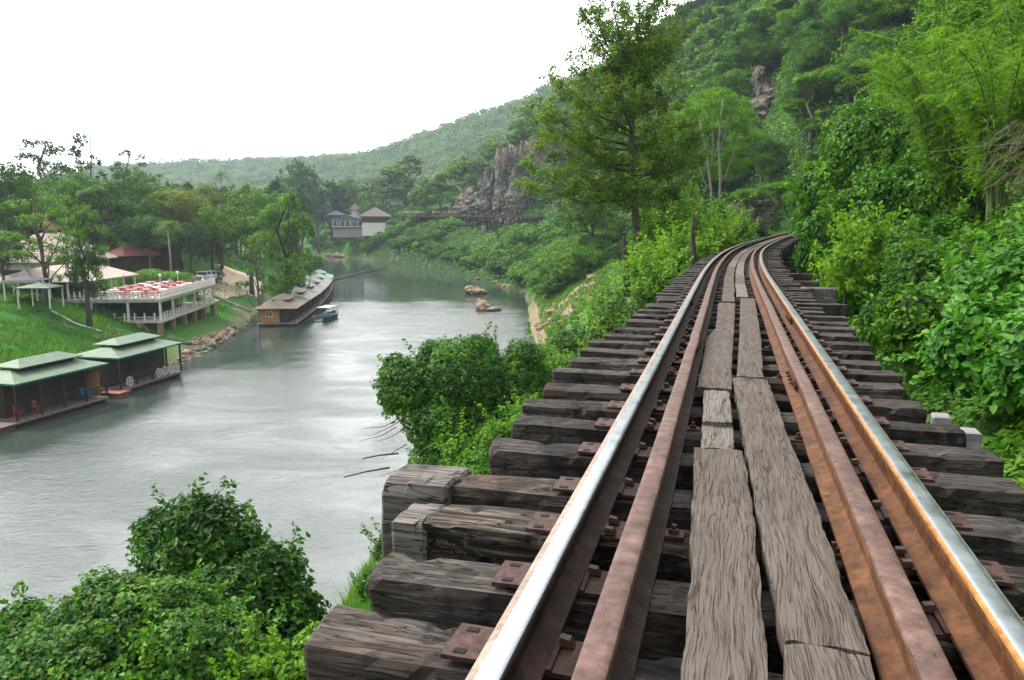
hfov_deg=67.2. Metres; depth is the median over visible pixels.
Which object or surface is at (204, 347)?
rock
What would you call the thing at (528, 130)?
cliff tree
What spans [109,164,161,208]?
broadleaf tree
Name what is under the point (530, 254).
riverbank bush
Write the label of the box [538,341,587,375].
bush
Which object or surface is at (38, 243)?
open tree
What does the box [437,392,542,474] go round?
leafy shrub
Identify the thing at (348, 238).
waterside bush
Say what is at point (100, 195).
tall tree
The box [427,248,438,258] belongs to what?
bank bush
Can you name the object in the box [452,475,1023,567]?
railway sleeper
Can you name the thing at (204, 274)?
parked car
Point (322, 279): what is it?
houseboat
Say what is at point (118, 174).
thin tree
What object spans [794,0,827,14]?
forest tree
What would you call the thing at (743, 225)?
bush
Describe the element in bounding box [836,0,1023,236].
bamboo clump
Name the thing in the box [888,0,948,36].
hillside tree
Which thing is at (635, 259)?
bush
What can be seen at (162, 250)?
window
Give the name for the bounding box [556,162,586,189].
forest tree
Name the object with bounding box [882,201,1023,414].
broadleaf shrub
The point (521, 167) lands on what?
cliff tree
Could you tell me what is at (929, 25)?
hillside tree
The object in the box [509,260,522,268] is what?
riverbank bush
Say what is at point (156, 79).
sky
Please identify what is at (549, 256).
riverbank bush
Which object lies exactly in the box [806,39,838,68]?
hillside tree
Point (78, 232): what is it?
open tree
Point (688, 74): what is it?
forest tree
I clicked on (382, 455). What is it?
bare branch
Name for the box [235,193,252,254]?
broadleaf tree
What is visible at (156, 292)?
dining table
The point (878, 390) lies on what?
railway sleeper
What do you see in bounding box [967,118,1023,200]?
dry branches
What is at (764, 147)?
hillside tree
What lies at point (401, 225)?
riverbank bush
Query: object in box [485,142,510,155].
cliff tree
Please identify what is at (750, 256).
railway sleeper
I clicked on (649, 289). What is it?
bush
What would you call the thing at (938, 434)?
railway sleeper
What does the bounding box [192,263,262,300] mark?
dirt road
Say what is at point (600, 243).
riverbank bush
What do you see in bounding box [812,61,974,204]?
bamboo clump
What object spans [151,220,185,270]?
palm tree
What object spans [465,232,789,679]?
running rail
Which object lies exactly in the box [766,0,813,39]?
forest tree
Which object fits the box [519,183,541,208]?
cliff tree
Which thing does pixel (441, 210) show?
waterside bush
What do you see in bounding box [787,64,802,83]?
hillside tree
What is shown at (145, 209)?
broadleaf tree
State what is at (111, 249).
house
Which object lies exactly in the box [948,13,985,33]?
hillside tree
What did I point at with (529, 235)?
riverbank bush
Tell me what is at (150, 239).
broadleaf tree
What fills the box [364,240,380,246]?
riverbank bush
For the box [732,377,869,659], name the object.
walkway plank
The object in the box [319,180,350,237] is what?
tall tree
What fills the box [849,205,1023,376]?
leafy shrub
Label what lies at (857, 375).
railway sleeper
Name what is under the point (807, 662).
walkway plank
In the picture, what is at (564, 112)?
forest tree
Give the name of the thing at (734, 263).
walkway plank
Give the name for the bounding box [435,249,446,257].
bank bush
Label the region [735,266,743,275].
walkway plank
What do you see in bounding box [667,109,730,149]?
forest tree
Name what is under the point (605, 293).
bush
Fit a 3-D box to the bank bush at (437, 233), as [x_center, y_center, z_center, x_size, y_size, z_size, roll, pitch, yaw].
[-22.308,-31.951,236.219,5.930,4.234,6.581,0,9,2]
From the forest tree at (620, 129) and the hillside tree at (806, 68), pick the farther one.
the forest tree at (620, 129)
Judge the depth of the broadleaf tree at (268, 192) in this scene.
205.77 m
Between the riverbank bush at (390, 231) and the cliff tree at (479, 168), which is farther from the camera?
the riverbank bush at (390, 231)
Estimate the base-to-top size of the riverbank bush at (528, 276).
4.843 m
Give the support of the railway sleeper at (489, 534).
on the bridge stringer
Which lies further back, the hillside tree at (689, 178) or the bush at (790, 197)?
the hillside tree at (689, 178)
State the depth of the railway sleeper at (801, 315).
8.77 m
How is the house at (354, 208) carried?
on the ground at (226, 318)
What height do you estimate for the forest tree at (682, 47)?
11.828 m
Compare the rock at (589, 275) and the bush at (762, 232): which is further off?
the rock at (589, 275)
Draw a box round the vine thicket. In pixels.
[370,320,558,474]
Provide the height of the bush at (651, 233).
8.784 m
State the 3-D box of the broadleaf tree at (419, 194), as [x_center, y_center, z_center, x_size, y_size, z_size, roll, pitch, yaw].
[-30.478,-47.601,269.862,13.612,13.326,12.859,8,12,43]
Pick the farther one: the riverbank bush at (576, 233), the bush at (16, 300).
the riverbank bush at (576, 233)
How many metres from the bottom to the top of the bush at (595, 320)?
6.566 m
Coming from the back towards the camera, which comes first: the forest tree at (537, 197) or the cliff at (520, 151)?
the cliff at (520, 151)
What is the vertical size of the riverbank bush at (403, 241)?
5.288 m
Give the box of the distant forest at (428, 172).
[39,59,611,229]
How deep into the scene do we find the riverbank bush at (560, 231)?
172.09 m
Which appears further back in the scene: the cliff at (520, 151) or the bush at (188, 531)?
the cliff at (520, 151)
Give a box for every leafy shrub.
[203,606,324,679]
[350,512,383,604]
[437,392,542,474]
[808,185,908,337]
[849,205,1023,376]
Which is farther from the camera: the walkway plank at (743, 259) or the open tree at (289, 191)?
the open tree at (289, 191)
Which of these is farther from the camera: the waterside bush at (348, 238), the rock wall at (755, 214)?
the waterside bush at (348, 238)
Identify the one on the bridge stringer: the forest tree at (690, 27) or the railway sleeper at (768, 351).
the railway sleeper at (768, 351)
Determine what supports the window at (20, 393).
in the raft house at (51, 383)
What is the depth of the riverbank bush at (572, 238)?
120.70 m
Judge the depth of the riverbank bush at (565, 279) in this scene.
100.65 m
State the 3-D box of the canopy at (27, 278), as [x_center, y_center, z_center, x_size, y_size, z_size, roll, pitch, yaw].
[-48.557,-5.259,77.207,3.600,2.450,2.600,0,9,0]
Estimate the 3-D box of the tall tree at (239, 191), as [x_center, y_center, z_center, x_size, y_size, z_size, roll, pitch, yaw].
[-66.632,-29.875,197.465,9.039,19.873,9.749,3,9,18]
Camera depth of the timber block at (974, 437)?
3.92 m
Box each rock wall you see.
[723,198,761,224]
[754,196,778,224]
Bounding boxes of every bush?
[0,298,35,302]
[10,293,44,299]
[116,272,149,285]
[124,472,331,676]
[133,268,169,280]
[159,270,197,283]
[305,235,326,245]
[323,229,332,236]
[341,237,360,241]
[341,238,356,242]
[359,242,373,248]
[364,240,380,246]
[369,234,381,245]
[378,233,395,239]
[382,230,395,239]
[386,219,397,224]
[387,227,398,237]
[389,236,402,247]
[392,228,403,235]
[395,221,414,229]
[398,236,409,247]
[402,205,418,211]
[404,213,429,221]
[405,217,424,226]
[405,227,419,232]
[405,232,418,236]
[405,235,418,243]
[410,241,424,250]
[416,223,429,228]
[416,227,429,233]
[416,233,437,242]
[417,206,430,210]
[419,238,439,244]
[420,241,437,250]
[421,209,435,215]
[427,243,444,251]
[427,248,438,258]
[430,212,447,220]
[430,229,447,239]
[431,219,444,225]
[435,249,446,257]
[436,206,449,212]
[438,216,465,231]
[445,245,457,250]
[445,250,456,257]
[449,213,464,220]
[449,252,466,260]
[456,243,470,252]
[458,255,469,266]
[461,251,471,256]
[461,255,474,267]
[468,251,486,266]
[469,244,494,251]
[473,246,490,253]
[480,251,498,269]
[485,256,500,273]
[488,251,510,261]
[490,248,505,252]
[492,257,506,268]
[495,241,513,249]
[497,227,511,234]
[497,258,523,268]
[500,233,511,241]
[502,243,516,249]
[505,229,528,242]
[506,253,526,261]
[506,273,521,284]
[508,263,526,283]
[509,226,525,235]
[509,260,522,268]
[510,245,534,256]
[514,242,529,247]
[516,330,571,368]
[518,265,530,278]
[518,266,530,279]
[519,250,529,259]
[521,229,538,240]
[522,269,535,283]
[526,273,542,287]
[528,237,541,244]
[528,245,545,253]
[529,241,540,247]
[529,248,544,258]
[529,262,543,272]
[530,284,557,298]
[531,250,544,260]
[534,228,545,239]
[535,244,556,258]
[537,227,554,236]
[537,264,554,278]
[538,223,554,229]
[538,231,555,243]
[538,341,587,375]
[539,239,548,245]
[539,259,550,270]
[540,279,568,296]
[542,251,556,264]
[542,271,550,281]
[544,301,613,366]
[547,235,564,245]
[548,256,590,273]
[548,271,577,284]
[549,228,570,237]
[550,238,567,251]
[550,260,590,284]
[551,249,564,258]
[554,286,635,351]
[557,246,573,257]
[561,244,610,270]
[561,346,584,358]
[565,233,578,244]
[569,225,589,236]
[572,230,590,242]
[575,276,633,322]
[576,232,616,246]
[586,237,611,256]
[594,223,622,234]
[597,233,621,242]
[600,242,633,258]
[607,228,689,301]
[614,247,693,307]
[615,295,647,326]
[633,185,729,261]
[635,211,731,273]
[639,174,717,246]
[669,182,756,241]
[675,204,748,254]
[700,204,758,242]
[721,194,737,204]
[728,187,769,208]
[736,215,762,240]
[742,219,770,238]
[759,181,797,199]
[760,229,777,237]
[780,191,797,206]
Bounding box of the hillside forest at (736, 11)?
[504,0,800,140]
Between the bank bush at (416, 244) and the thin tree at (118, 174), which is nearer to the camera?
the thin tree at (118, 174)
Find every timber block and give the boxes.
[382,464,470,556]
[392,503,445,560]
[800,287,836,303]
[930,412,951,424]
[960,427,982,448]
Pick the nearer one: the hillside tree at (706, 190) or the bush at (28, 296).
the bush at (28, 296)
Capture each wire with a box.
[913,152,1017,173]
[934,142,1023,151]
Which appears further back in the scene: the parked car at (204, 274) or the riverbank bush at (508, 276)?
the riverbank bush at (508, 276)
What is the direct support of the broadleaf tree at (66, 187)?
on the ground at (226, 318)
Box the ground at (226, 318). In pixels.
[0,0,1023,607]
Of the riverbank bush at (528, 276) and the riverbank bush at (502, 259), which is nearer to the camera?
the riverbank bush at (528, 276)
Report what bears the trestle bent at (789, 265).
on the ground at (226, 318)
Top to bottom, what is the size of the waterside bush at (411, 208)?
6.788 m
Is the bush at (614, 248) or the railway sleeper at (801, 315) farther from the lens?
the bush at (614, 248)
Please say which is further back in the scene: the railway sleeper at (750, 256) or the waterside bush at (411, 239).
the waterside bush at (411, 239)
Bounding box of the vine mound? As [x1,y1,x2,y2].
[0,558,276,679]
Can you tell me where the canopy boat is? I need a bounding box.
[311,305,338,321]
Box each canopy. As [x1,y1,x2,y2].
[1,275,51,300]
[14,282,64,308]
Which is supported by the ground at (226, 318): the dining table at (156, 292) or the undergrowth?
the undergrowth
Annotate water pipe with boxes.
[51,310,100,331]
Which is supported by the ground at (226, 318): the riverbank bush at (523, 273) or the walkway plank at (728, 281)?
the riverbank bush at (523, 273)
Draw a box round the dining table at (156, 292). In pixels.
[147,291,159,297]
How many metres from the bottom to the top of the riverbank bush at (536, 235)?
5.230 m
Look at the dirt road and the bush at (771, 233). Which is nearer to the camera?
the bush at (771, 233)
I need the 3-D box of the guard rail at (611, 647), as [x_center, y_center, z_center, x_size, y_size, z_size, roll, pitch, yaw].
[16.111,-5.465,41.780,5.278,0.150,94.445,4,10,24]
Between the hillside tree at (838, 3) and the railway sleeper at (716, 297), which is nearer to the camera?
the railway sleeper at (716, 297)
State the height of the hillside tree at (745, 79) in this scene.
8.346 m
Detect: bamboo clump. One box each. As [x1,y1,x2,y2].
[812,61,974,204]
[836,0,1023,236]
[896,32,1023,236]
[940,0,1023,125]
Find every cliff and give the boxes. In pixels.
[447,201,454,212]
[452,182,477,221]
[465,164,495,220]
[478,210,487,223]
[490,142,515,223]
[492,143,508,214]
[503,137,536,213]
[504,167,526,221]
[521,130,555,197]
[545,144,578,166]
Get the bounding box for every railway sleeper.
[304,605,782,679]
[368,552,1023,679]
[422,504,1023,616]
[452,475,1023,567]
[489,437,1023,521]
[510,414,1003,477]
[522,399,965,447]
[543,382,926,423]
[552,367,906,399]
[570,356,902,385]
[580,347,881,369]
[588,339,874,360]
[604,332,872,352]
[614,325,856,341]
[626,318,855,336]
[630,313,848,326]
[637,308,848,321]
[646,304,825,315]
[647,301,823,311]
[655,294,817,302]
[656,291,814,298]
[657,297,847,315]
[662,289,813,296]
[664,284,809,291]
[664,286,812,293]
[671,279,800,283]
[671,282,800,288]
[672,277,819,286]
[672,280,804,286]
[676,275,793,280]
[678,274,793,279]
[681,272,788,276]
[684,270,812,280]
[684,272,790,276]
[687,268,790,272]
[689,267,784,269]
[689,269,784,272]
[690,265,784,268]
[693,266,785,269]
[695,263,781,265]
[697,261,780,262]
[697,262,782,265]
[701,258,783,260]
[702,260,784,265]
[704,262,780,263]
[706,264,786,269]
[707,256,781,258]
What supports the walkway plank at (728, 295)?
on the railway sleeper at (833, 309)
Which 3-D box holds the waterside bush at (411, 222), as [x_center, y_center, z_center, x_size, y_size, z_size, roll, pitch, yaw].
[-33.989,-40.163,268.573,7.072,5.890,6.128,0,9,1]
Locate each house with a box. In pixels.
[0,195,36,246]
[0,232,118,276]
[0,351,108,428]
[30,217,61,234]
[75,332,182,392]
[107,245,118,265]
[108,244,160,272]
[135,235,180,269]
[327,211,345,228]
[330,215,365,236]
[349,203,359,216]
[358,207,391,235]
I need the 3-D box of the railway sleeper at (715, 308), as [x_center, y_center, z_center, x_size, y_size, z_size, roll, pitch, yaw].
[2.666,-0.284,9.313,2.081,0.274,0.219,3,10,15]
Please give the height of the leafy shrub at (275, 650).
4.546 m
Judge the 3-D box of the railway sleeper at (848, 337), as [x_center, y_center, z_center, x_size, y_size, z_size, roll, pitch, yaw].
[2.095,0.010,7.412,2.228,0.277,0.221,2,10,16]
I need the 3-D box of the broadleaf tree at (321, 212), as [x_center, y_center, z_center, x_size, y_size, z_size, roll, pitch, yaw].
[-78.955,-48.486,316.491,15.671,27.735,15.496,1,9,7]
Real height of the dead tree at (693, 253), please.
2.026 m
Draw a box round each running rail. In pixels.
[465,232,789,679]
[758,236,1023,679]
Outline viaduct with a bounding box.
[397,212,552,232]
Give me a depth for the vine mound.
8.27 m
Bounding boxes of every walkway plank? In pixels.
[680,447,767,679]
[696,303,734,398]
[700,425,733,449]
[702,390,731,427]
[722,288,734,302]
[723,275,733,287]
[726,266,735,274]
[728,260,737,265]
[732,255,741,261]
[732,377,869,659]
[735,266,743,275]
[735,276,744,283]
[735,284,748,300]
[736,298,762,378]
[739,257,746,261]
[783,644,874,679]
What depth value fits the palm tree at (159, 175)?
195.93 m
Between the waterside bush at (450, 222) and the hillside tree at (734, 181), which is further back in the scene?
the waterside bush at (450, 222)
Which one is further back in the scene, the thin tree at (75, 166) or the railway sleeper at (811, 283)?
the thin tree at (75, 166)
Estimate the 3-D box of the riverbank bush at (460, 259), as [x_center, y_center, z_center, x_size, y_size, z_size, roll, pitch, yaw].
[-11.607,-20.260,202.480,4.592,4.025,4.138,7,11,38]
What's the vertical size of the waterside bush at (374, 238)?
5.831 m
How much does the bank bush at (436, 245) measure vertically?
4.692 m
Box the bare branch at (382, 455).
[362,452,398,458]
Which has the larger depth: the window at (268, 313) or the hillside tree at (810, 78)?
the window at (268, 313)
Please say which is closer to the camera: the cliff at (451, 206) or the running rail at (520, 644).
the running rail at (520, 644)
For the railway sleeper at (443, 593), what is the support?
on the bridge stringer
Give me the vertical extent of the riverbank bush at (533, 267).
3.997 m
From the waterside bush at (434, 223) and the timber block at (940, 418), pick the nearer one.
the timber block at (940, 418)
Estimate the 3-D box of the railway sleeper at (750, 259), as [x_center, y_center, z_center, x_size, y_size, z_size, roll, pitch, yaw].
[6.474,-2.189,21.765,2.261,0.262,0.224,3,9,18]
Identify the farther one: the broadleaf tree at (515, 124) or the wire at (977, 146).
the broadleaf tree at (515, 124)
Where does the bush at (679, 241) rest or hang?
on the ground at (226, 318)
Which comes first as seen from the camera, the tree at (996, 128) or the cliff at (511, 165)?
the tree at (996, 128)
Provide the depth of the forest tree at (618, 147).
175.16 m
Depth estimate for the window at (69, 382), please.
58.19 m
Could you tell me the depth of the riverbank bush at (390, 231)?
272.04 m
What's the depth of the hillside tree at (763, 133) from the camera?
94.44 m
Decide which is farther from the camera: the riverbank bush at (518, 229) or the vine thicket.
the riverbank bush at (518, 229)
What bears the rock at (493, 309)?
in the river
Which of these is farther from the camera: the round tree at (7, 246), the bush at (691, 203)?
the round tree at (7, 246)
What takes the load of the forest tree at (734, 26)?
on the ground at (226, 318)
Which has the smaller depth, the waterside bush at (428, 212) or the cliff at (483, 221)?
the cliff at (483, 221)
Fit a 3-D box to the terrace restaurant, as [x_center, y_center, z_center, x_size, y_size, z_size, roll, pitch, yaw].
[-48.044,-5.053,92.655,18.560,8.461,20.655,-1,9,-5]
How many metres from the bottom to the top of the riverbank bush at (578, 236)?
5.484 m
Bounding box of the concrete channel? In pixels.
[211,293,251,312]
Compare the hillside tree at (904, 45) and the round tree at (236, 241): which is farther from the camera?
the round tree at (236, 241)
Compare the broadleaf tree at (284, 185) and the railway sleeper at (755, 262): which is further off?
the broadleaf tree at (284, 185)
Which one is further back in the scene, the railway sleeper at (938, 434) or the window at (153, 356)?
the window at (153, 356)
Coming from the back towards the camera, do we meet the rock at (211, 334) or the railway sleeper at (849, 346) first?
the rock at (211, 334)
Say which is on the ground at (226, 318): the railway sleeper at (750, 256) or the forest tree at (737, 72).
the forest tree at (737, 72)
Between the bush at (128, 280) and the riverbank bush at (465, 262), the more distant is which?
the riverbank bush at (465, 262)
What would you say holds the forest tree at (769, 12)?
on the ground at (226, 318)
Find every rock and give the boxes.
[181,349,192,354]
[183,340,191,344]
[200,345,207,349]
[208,332,216,336]
[464,285,487,294]
[476,299,490,310]
[487,307,501,310]
[587,274,595,279]
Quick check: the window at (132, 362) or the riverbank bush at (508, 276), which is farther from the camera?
the riverbank bush at (508, 276)
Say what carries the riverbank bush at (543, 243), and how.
on the ground at (226, 318)
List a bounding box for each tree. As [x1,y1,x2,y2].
[0,156,38,211]
[0,176,69,240]
[0,193,82,306]
[0,224,37,293]
[7,136,89,226]
[29,170,75,225]
[33,171,123,230]
[40,172,83,237]
[44,203,109,326]
[62,235,109,326]
[63,182,110,245]
[68,133,107,244]
[69,198,122,245]
[72,156,83,239]
[76,178,142,249]
[98,174,168,240]
[108,149,147,243]
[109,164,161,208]
[114,212,177,268]
[140,186,213,270]
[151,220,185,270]
[152,200,197,234]
[153,173,170,184]
[159,223,220,273]
[165,181,179,197]
[170,182,246,269]
[178,182,193,191]
[195,181,294,296]
[202,224,236,269]
[204,187,238,262]
[211,171,231,247]
[219,184,241,256]
[227,211,247,261]
[234,229,274,309]
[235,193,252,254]
[237,184,269,255]
[246,190,319,295]
[255,182,292,253]
[255,189,284,251]
[266,179,293,263]
[274,214,322,295]
[275,158,326,252]
[280,186,299,234]
[286,184,313,268]
[305,188,333,252]
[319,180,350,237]
[328,178,371,214]
[356,189,384,214]
[357,177,403,209]
[376,155,427,209]
[405,185,442,220]
[424,173,461,207]
[439,155,482,192]
[440,191,460,204]
[456,174,479,187]
[470,158,493,174]
[472,185,478,190]
[476,134,508,162]
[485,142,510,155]
[501,170,509,178]
[505,129,528,146]
[507,104,550,130]
[509,0,717,304]
[515,160,528,175]
[517,118,553,138]
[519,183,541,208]
[530,166,551,196]
[532,165,571,213]
[542,133,564,150]
[543,99,564,126]
[544,92,573,114]
[549,192,628,242]
[550,109,571,129]
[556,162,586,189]
[568,176,597,209]
[570,78,603,107]
[589,66,611,94]
[597,114,628,141]
[598,88,630,116]
[606,137,628,157]
[607,151,643,183]
[611,126,636,146]
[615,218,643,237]
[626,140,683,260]
[635,111,659,133]
[639,176,655,189]
[644,79,658,103]
[653,66,694,93]
[655,37,695,68]
[656,65,672,79]
[657,6,693,52]
[661,8,704,41]
[662,70,710,102]
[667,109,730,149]
[669,57,704,79]
[670,95,685,109]
[672,85,764,204]
[675,0,712,26]
[676,50,697,68]
[679,80,706,98]
[681,157,736,203]
[681,170,700,190]
[683,19,726,51]
[687,5,718,25]
[689,71,751,117]
[690,211,696,264]
[691,48,745,85]
[693,39,731,64]
[694,108,719,126]
[694,120,746,168]
[702,49,727,71]
[705,160,744,183]
[706,5,739,44]
[707,172,744,204]
[708,0,728,6]
[712,64,767,96]
[713,119,757,145]
[714,136,748,180]
[715,0,736,7]
[716,9,773,71]
[720,75,750,90]
[720,114,752,140]
[723,28,767,52]
[724,22,745,60]
[725,102,754,122]
[726,70,752,78]
[727,156,757,179]
[728,82,750,98]
[730,16,777,48]
[734,0,752,12]
[737,0,813,39]
[737,35,788,69]
[743,136,786,185]
[747,0,761,9]
[750,53,774,78]
[753,130,776,173]
[755,0,764,7]
[755,149,787,183]
[760,34,792,67]
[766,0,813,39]
[767,8,815,49]
[773,88,805,131]
[775,70,811,132]
[778,72,995,317]
[779,19,844,61]
[779,69,840,150]
[780,46,797,76]
[781,0,835,48]
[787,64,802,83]
[789,33,844,70]
[791,8,818,32]
[791,48,829,73]
[793,73,831,121]
[793,144,806,153]
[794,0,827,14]
[794,150,825,180]
[796,63,826,75]
[803,105,834,153]
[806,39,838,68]
[816,0,847,44]
[818,53,879,92]
[820,0,861,57]
[820,18,868,51]
[821,59,876,105]
[828,0,894,56]
[842,26,915,69]
[847,0,923,36]
[869,0,1022,94]
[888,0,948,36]
[893,25,939,96]
[907,0,1023,66]
[911,36,1001,172]
[921,3,949,35]
[936,0,1023,56]
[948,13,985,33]
[950,98,1023,184]
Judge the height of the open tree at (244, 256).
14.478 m
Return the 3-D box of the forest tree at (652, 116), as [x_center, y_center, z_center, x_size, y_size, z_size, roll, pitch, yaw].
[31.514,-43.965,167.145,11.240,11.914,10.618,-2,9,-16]
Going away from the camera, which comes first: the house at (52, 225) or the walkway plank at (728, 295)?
the walkway plank at (728, 295)
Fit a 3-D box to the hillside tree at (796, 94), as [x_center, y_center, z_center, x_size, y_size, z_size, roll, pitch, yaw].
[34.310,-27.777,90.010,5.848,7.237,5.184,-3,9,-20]
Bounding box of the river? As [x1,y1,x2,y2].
[0,249,543,630]
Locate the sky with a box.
[0,0,693,178]
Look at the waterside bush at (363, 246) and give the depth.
283.06 m
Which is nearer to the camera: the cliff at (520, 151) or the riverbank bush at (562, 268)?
the riverbank bush at (562, 268)
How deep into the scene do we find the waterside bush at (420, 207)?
283.99 m
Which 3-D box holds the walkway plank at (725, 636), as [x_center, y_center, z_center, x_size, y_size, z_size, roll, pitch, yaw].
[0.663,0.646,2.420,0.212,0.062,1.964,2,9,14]
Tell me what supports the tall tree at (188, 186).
on the ground at (226, 318)
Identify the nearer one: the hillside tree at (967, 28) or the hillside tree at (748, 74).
the hillside tree at (967, 28)
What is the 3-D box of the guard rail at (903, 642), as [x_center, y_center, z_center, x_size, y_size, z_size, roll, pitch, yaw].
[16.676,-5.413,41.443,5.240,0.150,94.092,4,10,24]
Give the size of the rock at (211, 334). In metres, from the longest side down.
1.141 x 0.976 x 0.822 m
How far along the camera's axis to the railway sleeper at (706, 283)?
12.60 m
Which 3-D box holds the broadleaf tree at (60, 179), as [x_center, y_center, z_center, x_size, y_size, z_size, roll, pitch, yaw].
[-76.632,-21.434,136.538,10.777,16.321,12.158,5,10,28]
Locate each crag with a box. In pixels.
[746,79,777,123]
[750,65,766,88]
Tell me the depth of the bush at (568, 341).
33.24 m
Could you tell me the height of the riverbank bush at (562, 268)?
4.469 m
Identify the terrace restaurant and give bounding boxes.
[0,262,215,335]
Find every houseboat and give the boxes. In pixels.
[253,293,308,325]
[289,287,319,314]
[301,282,325,305]
[304,274,332,292]
[305,270,333,287]
[305,278,329,298]
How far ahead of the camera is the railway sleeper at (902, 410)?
4.67 m
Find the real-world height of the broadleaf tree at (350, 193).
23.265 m
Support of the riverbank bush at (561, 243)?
on the ground at (226, 318)
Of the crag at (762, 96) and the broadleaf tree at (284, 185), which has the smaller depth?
the crag at (762, 96)
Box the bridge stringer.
[782,243,797,258]
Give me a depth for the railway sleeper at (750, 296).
11.01 m
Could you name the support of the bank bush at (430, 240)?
on the ground at (226, 318)
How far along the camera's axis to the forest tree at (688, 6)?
208.16 m
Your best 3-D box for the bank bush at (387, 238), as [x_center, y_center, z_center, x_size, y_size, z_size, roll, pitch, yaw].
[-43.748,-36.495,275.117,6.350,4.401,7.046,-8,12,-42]
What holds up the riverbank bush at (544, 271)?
on the ground at (226, 318)
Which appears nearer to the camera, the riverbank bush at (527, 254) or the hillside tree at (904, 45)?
the hillside tree at (904, 45)
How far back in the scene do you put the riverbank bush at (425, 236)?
235.73 m
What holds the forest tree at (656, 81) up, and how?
on the ground at (226, 318)
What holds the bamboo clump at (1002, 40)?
on the ground at (226, 318)
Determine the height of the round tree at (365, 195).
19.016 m
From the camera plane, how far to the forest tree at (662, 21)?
216.07 m
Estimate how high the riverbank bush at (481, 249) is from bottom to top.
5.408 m
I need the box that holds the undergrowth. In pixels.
[84,0,1023,607]
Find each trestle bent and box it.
[783,257,795,261]
[785,262,795,270]
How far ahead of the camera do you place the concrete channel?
103.89 m
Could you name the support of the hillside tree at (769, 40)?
on the ground at (226, 318)
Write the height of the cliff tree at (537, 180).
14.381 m
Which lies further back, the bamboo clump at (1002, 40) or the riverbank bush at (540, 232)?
the riverbank bush at (540, 232)
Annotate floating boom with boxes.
[332,266,386,280]
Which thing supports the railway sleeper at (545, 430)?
on the bridge stringer
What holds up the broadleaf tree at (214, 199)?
on the ground at (226, 318)
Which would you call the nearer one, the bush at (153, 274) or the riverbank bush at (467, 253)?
the bush at (153, 274)
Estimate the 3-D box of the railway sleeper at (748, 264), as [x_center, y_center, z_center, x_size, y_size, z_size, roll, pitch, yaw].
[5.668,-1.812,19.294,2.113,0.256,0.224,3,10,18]
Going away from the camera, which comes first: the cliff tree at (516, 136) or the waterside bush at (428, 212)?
the cliff tree at (516, 136)
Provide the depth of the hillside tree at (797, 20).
116.61 m
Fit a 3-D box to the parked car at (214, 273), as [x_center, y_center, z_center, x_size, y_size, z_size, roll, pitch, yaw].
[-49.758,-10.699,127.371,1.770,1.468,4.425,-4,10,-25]
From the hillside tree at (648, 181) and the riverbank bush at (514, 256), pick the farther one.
the riverbank bush at (514, 256)
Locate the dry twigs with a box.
[360,417,411,476]
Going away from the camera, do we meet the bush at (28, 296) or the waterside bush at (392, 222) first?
the bush at (28, 296)
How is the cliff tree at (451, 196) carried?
on the cliff at (451, 206)
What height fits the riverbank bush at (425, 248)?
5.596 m
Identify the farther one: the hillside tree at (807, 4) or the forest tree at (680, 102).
the forest tree at (680, 102)
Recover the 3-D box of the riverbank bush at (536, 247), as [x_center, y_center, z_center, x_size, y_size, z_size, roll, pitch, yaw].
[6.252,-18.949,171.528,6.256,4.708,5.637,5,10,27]
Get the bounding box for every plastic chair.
[13,405,22,418]
[31,400,39,412]
[80,387,88,398]
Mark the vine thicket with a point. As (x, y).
(430, 399)
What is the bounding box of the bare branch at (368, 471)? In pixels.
[344,467,389,477]
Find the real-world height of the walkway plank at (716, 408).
0.052 m
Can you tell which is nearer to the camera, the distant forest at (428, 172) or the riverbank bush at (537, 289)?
the riverbank bush at (537, 289)
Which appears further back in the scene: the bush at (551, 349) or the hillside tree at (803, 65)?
the hillside tree at (803, 65)
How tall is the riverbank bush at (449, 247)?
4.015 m
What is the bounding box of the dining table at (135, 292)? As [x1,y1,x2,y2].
[130,291,142,297]
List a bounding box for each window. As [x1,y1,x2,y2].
[5,270,20,275]
[9,389,24,405]
[36,383,50,398]
[64,377,75,391]
[111,364,120,376]
[129,359,138,371]
[147,354,155,366]
[160,248,167,253]
[266,311,272,316]
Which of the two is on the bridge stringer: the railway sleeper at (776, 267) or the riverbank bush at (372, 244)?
the railway sleeper at (776, 267)
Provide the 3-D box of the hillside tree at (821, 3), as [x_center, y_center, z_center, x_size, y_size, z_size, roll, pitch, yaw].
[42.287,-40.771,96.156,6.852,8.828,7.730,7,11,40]
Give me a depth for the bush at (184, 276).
107.31 m
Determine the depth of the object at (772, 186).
87.74 m
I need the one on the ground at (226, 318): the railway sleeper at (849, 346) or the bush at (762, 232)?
the bush at (762, 232)
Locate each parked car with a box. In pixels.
[196,271,208,279]
[206,271,212,278]
[210,270,217,279]
[215,271,221,280]
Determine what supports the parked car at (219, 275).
on the dirt road
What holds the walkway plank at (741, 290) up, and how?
on the railway sleeper at (833, 309)
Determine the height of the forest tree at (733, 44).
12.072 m
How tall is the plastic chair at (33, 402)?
0.900 m
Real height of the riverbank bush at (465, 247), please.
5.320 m
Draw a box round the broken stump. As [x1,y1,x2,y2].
[622,235,630,296]
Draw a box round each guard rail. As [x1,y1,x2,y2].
[571,232,791,679]
[749,235,956,679]
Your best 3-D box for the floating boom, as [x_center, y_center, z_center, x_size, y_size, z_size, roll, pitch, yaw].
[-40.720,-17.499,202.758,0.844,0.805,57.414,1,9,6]

